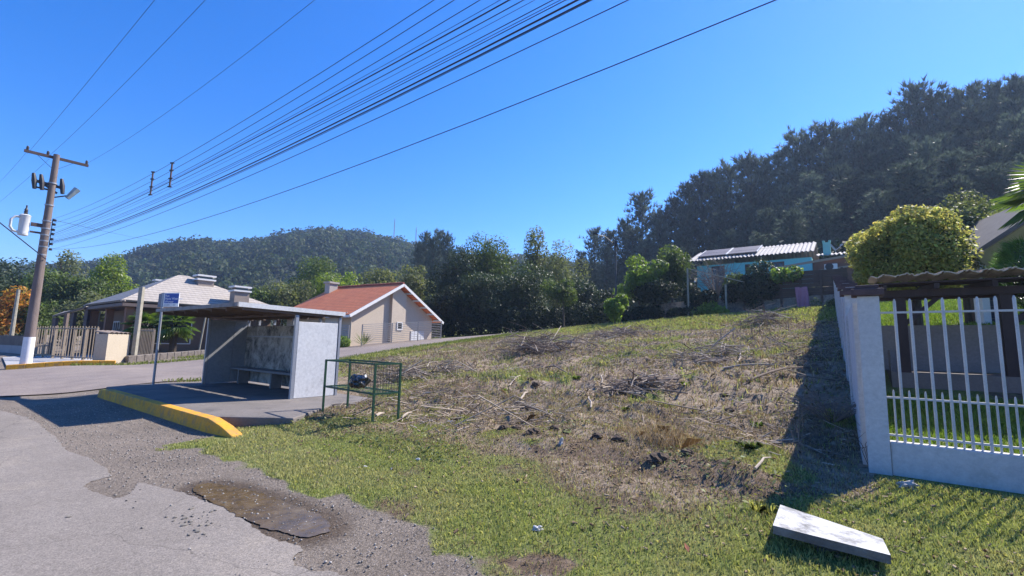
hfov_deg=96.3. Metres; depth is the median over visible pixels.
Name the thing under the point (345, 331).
slat fence
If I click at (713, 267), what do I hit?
window
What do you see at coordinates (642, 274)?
broadleaf tree
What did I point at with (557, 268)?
broadleaf tree
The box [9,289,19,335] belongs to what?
concrete post
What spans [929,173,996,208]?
pine tree
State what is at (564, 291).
tree
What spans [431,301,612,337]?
hedge
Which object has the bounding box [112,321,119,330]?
window
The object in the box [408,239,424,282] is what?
pine tree
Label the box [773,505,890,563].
concrete slab
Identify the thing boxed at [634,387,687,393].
stick
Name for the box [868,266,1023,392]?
carport
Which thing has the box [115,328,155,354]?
metal fence
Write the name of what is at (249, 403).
platform
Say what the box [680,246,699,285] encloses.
pine tree
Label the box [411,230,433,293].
pine tree
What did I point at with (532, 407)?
dry grass
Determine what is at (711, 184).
pine tree
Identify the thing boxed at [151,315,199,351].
fan palm
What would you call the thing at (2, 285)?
broadleaf tree
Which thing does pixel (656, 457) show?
earth clod
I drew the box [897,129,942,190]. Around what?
pine tree
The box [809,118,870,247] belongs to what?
pine tree
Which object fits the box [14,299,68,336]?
broadleaf tree
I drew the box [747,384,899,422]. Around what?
dead shrub
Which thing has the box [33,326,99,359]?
metal fence
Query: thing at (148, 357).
stone edging
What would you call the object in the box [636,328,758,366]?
brush pile
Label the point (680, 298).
undergrowth
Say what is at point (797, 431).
dead weed
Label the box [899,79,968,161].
pine tree
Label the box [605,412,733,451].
dry grass clump
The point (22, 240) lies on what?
overhead cable
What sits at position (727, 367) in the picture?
stick
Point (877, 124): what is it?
pine tree
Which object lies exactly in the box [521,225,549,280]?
broadleaf tree
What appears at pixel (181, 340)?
window
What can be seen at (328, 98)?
overhead cable
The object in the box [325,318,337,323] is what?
shuttered window
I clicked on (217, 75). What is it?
overhead cable
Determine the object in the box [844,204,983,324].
round tree
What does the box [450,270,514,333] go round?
broadleaf tree
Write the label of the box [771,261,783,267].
window
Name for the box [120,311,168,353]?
fan palm
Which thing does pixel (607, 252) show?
pine tree
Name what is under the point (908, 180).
pine tree
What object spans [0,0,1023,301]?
sky
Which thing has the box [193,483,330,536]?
puddle
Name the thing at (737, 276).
ivy
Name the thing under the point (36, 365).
kerb
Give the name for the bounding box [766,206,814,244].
pine tree
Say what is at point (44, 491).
road
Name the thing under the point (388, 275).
broadleaf tree
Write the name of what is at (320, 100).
overhead cable
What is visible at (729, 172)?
pine tree
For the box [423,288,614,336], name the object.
hedge
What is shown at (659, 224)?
pine tree
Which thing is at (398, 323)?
window
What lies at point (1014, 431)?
lawn
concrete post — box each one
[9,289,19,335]
[131,287,144,354]
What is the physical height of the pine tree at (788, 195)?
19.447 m
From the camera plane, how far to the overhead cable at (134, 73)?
13.76 m
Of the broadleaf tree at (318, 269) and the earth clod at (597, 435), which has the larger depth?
the broadleaf tree at (318, 269)
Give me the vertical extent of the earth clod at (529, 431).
0.103 m
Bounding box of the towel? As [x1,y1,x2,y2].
[795,287,809,306]
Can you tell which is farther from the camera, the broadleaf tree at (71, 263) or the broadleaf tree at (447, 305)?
the broadleaf tree at (71, 263)
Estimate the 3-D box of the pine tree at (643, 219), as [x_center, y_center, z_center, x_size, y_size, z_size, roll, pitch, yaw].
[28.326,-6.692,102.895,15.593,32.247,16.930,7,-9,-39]
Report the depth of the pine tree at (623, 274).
79.77 m
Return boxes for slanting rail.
[689,268,744,282]
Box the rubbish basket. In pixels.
[321,359,401,421]
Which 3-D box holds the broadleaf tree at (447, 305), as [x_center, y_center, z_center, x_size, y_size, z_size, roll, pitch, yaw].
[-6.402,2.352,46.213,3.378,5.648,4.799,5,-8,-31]
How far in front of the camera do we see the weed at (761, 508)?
4.02 m
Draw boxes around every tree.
[0,257,34,303]
[0,268,15,295]
[0,285,30,334]
[11,267,71,342]
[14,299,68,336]
[40,274,120,341]
[43,300,103,344]
[45,249,89,336]
[74,288,104,333]
[87,251,139,295]
[249,287,278,305]
[262,278,316,325]
[285,255,349,297]
[309,271,362,296]
[357,266,403,284]
[396,264,435,303]
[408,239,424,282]
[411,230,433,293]
[419,235,442,302]
[421,243,490,307]
[423,227,448,299]
[430,283,461,336]
[433,231,455,290]
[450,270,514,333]
[462,231,533,299]
[490,262,558,330]
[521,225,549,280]
[527,238,592,326]
[540,278,577,327]
[559,275,607,316]
[570,249,588,280]
[574,264,598,313]
[576,227,608,289]
[585,273,601,289]
[589,229,619,292]
[592,245,619,297]
[602,217,634,292]
[604,254,633,305]
[608,187,673,305]
[611,225,645,277]
[612,254,669,305]
[617,272,633,307]
[618,237,663,276]
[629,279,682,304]
[641,216,673,257]
[643,208,675,262]
[653,243,694,302]
[655,190,697,277]
[663,181,710,278]
[666,196,710,282]
[667,229,703,285]
[679,167,730,273]
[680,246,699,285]
[691,167,741,247]
[694,156,745,240]
[699,210,738,263]
[703,229,744,263]
[706,150,771,249]
[724,200,760,246]
[737,205,790,247]
[743,143,802,241]
[743,155,784,230]
[749,231,773,246]
[764,164,834,240]
[766,183,809,244]
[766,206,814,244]
[767,125,827,224]
[779,132,834,198]
[779,191,844,250]
[785,117,860,220]
[786,170,835,246]
[801,195,857,257]
[808,173,874,252]
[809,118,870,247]
[810,146,856,248]
[820,161,864,240]
[824,108,892,207]
[840,169,903,238]
[840,188,896,241]
[842,120,902,170]
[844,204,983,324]
[857,157,957,243]
[873,106,915,167]
[877,132,940,212]
[885,74,948,139]
[893,136,959,206]
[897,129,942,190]
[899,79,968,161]
[905,147,997,208]
[925,187,1019,323]
[926,126,974,198]
[929,94,975,159]
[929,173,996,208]
[938,77,1013,158]
[943,98,1002,179]
[958,126,1002,201]
[962,87,1022,124]
[962,139,1021,214]
[964,161,1017,215]
[966,76,1023,153]
[972,106,1018,180]
[981,151,1023,217]
[988,93,1023,152]
[989,109,1023,196]
[993,71,1023,111]
[997,127,1023,179]
[1014,74,1023,99]
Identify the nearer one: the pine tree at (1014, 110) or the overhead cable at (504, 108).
the overhead cable at (504, 108)
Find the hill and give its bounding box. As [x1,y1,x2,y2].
[4,245,570,334]
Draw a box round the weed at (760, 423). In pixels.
[750,421,763,426]
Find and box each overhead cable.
[0,222,45,259]
[27,0,154,153]
[48,0,204,156]
[51,0,578,241]
[52,0,499,232]
[52,0,565,240]
[52,0,589,242]
[53,0,509,233]
[53,0,552,237]
[53,0,591,243]
[54,0,433,218]
[54,0,627,248]
[55,0,453,222]
[55,0,479,227]
[55,0,559,238]
[56,0,533,235]
[61,0,523,232]
[71,0,775,248]
[88,1,312,162]
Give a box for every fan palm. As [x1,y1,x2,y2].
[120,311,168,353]
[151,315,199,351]
[988,162,1023,229]
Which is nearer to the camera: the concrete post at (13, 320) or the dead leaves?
the dead leaves
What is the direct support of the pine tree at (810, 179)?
on the ground at (316, 554)
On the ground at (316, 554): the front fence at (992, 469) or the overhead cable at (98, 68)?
the front fence at (992, 469)
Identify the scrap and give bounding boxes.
[532,525,542,531]
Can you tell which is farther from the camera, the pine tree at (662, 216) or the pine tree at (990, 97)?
the pine tree at (662, 216)
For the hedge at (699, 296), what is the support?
on the ground at (316, 554)
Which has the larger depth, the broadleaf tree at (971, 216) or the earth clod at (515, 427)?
the broadleaf tree at (971, 216)
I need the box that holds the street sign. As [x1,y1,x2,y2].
[152,293,181,384]
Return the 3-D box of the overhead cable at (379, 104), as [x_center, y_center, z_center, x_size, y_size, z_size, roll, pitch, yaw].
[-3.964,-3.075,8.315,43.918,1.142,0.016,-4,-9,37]
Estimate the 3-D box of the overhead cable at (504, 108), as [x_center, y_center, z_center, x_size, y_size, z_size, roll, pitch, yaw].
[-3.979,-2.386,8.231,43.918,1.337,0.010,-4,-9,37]
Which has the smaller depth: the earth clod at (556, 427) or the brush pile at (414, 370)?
the earth clod at (556, 427)
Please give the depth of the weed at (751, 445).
5.42 m
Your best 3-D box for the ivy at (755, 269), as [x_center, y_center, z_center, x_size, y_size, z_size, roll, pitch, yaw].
[17.924,-0.137,33.097,2.258,4.177,1.433,-3,-8,32]
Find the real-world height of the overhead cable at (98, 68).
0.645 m
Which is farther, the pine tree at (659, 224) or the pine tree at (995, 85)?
the pine tree at (659, 224)
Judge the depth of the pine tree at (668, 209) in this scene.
98.48 m
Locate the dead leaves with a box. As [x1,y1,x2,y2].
[143,337,1023,575]
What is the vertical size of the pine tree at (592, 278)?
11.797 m
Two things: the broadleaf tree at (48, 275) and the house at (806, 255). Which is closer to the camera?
the house at (806, 255)
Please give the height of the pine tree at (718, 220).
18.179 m
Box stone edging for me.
[125,350,204,362]
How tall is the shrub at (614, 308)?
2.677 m
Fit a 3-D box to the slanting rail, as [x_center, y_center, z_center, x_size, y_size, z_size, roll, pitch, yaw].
[15.267,-0.957,34.357,3.872,1.346,0.060,-4,-9,37]
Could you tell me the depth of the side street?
16.88 m
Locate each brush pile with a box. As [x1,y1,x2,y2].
[367,358,474,380]
[476,322,597,355]
[587,320,655,337]
[592,367,703,395]
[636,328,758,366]
[722,300,805,327]
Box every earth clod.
[498,424,510,430]
[510,425,520,429]
[526,428,540,434]
[532,382,540,386]
[549,425,559,430]
[591,432,602,438]
[611,435,625,441]
[646,452,669,463]
[680,449,693,455]
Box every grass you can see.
[70,328,555,381]
[156,381,1023,575]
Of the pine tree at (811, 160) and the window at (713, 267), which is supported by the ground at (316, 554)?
the pine tree at (811, 160)
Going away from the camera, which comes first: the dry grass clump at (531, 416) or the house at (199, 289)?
the dry grass clump at (531, 416)
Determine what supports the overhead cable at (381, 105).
attached to the utility pole
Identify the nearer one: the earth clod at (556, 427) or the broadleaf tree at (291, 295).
the earth clod at (556, 427)
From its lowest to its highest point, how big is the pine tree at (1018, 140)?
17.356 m
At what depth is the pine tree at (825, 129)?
84.79 m
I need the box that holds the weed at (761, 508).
[746,499,778,514]
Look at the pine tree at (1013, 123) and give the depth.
59.83 m
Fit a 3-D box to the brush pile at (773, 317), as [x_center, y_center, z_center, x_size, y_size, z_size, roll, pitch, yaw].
[12.751,1.428,22.987,4.069,1.504,3.041,1,-7,0]
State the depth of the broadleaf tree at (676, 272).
40.02 m
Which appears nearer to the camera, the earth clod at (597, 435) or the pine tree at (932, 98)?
the earth clod at (597, 435)
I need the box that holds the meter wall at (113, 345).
[93,330,131,362]
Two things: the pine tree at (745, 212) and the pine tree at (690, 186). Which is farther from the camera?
the pine tree at (690, 186)
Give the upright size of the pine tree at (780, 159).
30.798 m
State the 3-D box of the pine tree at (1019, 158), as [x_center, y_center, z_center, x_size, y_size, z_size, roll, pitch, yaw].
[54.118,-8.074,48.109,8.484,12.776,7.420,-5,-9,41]
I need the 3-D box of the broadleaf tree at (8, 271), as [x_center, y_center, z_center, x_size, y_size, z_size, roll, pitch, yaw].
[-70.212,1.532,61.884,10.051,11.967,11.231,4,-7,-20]
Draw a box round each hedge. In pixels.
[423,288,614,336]
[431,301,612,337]
[619,303,699,321]
[681,275,779,304]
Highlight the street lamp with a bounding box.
[593,232,617,295]
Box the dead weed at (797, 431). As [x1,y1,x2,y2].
[785,407,803,453]
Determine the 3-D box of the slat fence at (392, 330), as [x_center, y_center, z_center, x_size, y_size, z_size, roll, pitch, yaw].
[-8.080,3.412,34.734,0.097,2.260,8.029,-3,-8,33]
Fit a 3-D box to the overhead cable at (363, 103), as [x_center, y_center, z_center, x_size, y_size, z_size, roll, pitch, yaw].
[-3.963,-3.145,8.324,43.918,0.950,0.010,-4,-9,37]
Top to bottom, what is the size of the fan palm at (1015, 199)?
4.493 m
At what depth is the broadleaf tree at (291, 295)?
59.95 m
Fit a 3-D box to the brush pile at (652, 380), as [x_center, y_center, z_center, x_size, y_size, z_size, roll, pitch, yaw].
[3.135,2.138,10.297,2.756,0.706,1.877,1,-7,0]
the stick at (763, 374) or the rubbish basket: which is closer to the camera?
the rubbish basket
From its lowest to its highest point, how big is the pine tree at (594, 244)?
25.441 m
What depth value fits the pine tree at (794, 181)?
80.91 m
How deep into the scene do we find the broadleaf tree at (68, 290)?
55.99 m
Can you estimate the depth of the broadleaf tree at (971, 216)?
16.63 m
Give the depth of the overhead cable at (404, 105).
6.12 m
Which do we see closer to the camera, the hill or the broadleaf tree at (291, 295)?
the broadleaf tree at (291, 295)
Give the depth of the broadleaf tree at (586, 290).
49.48 m
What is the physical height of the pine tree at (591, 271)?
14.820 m
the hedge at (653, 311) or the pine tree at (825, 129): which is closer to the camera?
the hedge at (653, 311)
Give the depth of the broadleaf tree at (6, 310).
43.67 m
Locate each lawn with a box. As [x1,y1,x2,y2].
[880,299,1023,325]
[886,391,1023,454]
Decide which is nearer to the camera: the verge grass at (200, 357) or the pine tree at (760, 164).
the verge grass at (200, 357)
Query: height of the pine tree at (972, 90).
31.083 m
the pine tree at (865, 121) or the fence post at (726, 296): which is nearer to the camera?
the fence post at (726, 296)
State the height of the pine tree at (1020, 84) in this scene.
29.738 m
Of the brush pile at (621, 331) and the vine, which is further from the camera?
the vine
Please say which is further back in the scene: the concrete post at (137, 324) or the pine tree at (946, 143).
the pine tree at (946, 143)
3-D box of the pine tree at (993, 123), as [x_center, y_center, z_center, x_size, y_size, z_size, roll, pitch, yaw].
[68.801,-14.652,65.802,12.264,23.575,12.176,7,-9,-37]
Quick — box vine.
[769,265,803,285]
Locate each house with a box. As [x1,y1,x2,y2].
[84,274,280,355]
[287,281,443,345]
[690,235,855,296]
[962,203,1023,323]
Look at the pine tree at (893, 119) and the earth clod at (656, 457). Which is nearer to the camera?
the earth clod at (656, 457)
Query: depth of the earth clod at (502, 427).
7.20 m
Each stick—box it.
[546,365,570,374]
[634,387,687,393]
[722,363,779,368]
[746,366,810,381]
[754,457,771,469]
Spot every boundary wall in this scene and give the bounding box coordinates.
[0,335,36,353]
[832,275,867,464]
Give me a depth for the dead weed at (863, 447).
5.55 m
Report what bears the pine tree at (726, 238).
on the ground at (316, 554)
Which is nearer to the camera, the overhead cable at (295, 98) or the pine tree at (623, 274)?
the overhead cable at (295, 98)
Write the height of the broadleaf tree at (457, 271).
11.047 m
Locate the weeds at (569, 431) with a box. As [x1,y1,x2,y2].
[284,316,853,509]
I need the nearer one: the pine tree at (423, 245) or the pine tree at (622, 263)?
the pine tree at (622, 263)
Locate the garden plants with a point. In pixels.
(705, 308)
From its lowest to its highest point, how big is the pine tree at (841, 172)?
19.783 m
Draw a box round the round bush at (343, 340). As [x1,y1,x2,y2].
[340,335,350,347]
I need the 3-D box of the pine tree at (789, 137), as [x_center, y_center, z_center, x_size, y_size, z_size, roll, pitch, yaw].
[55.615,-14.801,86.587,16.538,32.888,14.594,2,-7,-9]
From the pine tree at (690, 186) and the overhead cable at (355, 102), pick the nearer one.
the overhead cable at (355, 102)
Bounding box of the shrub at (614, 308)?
[603,293,628,323]
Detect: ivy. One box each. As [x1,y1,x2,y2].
[723,271,742,292]
[743,259,773,309]
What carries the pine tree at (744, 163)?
on the ground at (316, 554)
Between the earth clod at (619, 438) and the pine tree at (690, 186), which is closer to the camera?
the earth clod at (619, 438)
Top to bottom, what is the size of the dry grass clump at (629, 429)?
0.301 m
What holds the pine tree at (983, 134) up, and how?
on the ground at (316, 554)
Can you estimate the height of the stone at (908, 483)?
0.133 m
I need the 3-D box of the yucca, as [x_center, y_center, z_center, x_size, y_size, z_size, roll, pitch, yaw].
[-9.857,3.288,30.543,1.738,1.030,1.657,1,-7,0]
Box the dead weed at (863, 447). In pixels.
[852,429,900,463]
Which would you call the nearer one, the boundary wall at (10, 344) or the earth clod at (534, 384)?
the earth clod at (534, 384)
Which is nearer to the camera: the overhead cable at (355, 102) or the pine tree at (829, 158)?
the overhead cable at (355, 102)
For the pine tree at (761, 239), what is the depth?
62.63 m
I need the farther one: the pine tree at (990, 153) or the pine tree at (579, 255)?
the pine tree at (579, 255)
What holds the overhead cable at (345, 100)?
attached to the utility pole
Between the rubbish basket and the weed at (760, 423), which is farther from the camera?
the rubbish basket
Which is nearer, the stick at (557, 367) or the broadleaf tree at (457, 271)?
the stick at (557, 367)
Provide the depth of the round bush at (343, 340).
30.36 m
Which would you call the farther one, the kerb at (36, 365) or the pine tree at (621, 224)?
the pine tree at (621, 224)
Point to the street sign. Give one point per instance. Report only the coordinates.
(168, 299)
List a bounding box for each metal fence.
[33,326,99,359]
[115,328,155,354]
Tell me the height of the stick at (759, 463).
0.062 m
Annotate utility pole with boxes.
[8,146,88,363]
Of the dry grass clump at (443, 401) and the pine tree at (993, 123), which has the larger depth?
the pine tree at (993, 123)
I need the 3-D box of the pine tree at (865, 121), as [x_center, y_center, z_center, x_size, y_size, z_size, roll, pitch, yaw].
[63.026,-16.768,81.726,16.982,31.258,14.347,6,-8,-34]
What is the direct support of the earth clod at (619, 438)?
on the ground at (316, 554)
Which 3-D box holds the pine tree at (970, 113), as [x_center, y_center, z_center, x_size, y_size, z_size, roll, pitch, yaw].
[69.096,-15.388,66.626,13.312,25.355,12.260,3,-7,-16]
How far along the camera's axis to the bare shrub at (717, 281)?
36.78 m
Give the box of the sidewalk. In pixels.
[3,355,92,364]
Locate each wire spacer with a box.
[148,171,154,195]
[167,162,174,187]
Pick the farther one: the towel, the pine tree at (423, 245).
the pine tree at (423, 245)
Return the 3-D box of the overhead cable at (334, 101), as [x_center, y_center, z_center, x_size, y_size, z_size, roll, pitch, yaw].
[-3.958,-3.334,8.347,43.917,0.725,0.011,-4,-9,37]
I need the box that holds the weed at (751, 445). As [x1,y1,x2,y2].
[735,439,764,450]
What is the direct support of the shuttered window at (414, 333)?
in the house at (376, 306)
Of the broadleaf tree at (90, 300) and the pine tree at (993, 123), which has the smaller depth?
the broadleaf tree at (90, 300)
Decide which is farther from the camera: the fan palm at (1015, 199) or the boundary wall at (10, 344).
the boundary wall at (10, 344)
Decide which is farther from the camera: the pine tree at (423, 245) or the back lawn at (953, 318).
the pine tree at (423, 245)
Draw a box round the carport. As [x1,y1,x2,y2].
[47,306,103,353]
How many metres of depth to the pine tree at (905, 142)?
66.23 m
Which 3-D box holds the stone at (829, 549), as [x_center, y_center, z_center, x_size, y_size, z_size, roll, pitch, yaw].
[2.361,1.927,3.457,0.250,0.107,0.220,1,-7,0]
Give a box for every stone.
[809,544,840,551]
[896,480,919,490]
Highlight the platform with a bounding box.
[106,381,369,426]
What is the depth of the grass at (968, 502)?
4.58 m
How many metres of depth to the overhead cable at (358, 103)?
6.68 m
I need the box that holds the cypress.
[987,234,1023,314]
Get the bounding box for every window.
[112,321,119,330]
[154,322,191,343]
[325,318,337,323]
[396,322,402,329]
[410,331,423,340]
[711,266,723,288]
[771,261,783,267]
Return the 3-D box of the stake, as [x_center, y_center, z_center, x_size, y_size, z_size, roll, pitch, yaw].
[-19.462,2.961,28.802,0.303,2.452,0.090,1,-7,0]
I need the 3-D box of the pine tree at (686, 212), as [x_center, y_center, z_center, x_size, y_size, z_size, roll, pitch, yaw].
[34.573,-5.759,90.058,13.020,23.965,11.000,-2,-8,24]
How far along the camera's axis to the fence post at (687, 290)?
35.32 m
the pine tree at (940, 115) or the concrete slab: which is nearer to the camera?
the concrete slab
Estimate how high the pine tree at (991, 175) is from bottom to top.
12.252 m
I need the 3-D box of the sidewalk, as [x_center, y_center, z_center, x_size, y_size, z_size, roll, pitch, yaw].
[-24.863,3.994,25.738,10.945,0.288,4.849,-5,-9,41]
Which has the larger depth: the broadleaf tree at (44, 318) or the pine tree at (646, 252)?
the pine tree at (646, 252)
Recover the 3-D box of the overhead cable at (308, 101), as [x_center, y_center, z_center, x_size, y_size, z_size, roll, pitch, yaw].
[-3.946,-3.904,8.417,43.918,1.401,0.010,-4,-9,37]
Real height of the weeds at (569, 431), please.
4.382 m
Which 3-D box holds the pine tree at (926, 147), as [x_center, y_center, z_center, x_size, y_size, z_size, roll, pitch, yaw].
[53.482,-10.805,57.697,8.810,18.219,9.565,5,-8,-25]
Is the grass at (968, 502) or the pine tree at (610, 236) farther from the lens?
the pine tree at (610, 236)
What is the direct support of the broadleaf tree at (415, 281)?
on the ground at (316, 554)
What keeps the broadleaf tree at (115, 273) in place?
on the ground at (316, 554)
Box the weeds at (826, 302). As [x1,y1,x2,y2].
[810,297,834,307]
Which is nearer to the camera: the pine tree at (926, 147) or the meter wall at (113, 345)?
the meter wall at (113, 345)
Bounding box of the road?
[0,410,345,575]
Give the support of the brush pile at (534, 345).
on the ground at (316, 554)
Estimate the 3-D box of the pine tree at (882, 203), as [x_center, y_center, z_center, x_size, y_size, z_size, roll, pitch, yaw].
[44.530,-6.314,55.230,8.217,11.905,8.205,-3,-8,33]
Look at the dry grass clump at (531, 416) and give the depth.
8.27 m
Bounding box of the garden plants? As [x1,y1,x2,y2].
[690,300,729,315]
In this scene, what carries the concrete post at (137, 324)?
on the ground at (316, 554)
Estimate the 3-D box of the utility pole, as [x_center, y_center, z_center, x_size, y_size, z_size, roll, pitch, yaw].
[-21.702,-1.378,21.149,0.457,10.199,2.322,-4,-9,39]
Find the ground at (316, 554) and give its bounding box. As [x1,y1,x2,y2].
[0,286,1023,575]
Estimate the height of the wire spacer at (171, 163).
0.685 m
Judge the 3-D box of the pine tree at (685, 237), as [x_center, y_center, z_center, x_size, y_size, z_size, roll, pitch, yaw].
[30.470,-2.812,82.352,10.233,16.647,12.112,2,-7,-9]
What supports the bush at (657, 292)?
on the ground at (316, 554)
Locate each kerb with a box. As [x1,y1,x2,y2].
[5,360,115,369]
[97,389,241,437]
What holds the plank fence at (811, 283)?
on the ground at (316, 554)
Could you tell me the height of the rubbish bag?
0.290 m
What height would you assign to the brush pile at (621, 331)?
1.121 m
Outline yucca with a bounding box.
[354,332,374,344]
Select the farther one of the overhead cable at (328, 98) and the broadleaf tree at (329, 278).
the broadleaf tree at (329, 278)
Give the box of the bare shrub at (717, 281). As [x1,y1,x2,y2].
[687,256,740,297]
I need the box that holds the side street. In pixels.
[0,332,513,395]
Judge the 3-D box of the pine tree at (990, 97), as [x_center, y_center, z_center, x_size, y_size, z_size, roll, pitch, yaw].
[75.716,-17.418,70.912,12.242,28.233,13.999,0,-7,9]
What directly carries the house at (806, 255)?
on the ground at (316, 554)
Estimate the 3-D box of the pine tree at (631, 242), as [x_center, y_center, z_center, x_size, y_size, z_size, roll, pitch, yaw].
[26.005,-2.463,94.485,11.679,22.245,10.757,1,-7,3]
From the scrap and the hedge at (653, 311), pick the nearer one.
the scrap
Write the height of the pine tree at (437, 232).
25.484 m
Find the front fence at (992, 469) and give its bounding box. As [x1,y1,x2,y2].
[851,284,1023,493]
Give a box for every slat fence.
[341,325,349,342]
[361,321,441,345]
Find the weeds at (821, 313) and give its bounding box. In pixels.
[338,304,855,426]
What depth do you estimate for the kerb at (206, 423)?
8.58 m
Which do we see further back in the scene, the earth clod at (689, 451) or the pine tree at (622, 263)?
the pine tree at (622, 263)
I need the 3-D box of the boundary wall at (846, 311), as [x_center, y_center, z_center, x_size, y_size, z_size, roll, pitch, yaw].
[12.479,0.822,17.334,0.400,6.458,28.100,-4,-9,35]
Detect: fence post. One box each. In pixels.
[687,268,688,314]
[725,284,726,308]
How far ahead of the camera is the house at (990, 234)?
14.37 m
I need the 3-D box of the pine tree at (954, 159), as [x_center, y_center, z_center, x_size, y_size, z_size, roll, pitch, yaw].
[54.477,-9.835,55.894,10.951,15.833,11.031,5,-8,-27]
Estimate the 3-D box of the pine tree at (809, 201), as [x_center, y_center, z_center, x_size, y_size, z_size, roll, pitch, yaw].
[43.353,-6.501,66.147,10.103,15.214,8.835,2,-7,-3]
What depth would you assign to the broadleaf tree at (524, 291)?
47.15 m
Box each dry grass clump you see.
[433,394,451,406]
[517,411,545,422]
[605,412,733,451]
[609,412,642,431]
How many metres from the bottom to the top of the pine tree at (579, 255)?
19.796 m
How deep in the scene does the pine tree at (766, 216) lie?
68.95 m
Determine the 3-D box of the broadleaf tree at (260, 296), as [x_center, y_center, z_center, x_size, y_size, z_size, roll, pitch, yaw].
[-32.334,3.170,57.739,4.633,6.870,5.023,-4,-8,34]
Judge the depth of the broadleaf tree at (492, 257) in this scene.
53.23 m
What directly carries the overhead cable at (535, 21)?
attached to the utility pole
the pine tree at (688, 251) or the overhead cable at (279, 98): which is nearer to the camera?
the overhead cable at (279, 98)
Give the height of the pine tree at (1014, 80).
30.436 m
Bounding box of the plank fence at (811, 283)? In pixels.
[742,267,847,309]
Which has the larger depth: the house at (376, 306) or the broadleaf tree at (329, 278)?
the broadleaf tree at (329, 278)
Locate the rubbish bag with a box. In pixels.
[349,374,370,388]
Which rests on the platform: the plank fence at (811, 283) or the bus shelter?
the bus shelter
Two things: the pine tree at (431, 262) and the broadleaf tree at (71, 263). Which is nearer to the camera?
the broadleaf tree at (71, 263)
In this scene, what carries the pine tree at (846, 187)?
on the ground at (316, 554)
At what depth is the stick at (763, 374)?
10.21 m
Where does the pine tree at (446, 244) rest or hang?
on the ground at (316, 554)
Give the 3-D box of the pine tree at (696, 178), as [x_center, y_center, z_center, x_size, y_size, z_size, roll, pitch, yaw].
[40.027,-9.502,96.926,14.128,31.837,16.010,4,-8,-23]
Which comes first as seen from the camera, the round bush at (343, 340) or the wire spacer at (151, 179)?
the wire spacer at (151, 179)
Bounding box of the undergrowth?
[571,235,861,325]
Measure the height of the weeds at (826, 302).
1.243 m
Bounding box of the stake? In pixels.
[198,318,205,349]
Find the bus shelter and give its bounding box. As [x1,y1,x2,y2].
[156,302,345,398]
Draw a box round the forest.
[0,224,619,309]
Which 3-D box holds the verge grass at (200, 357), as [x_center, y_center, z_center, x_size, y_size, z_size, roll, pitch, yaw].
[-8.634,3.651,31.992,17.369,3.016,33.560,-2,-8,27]
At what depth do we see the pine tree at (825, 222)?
58.33 m

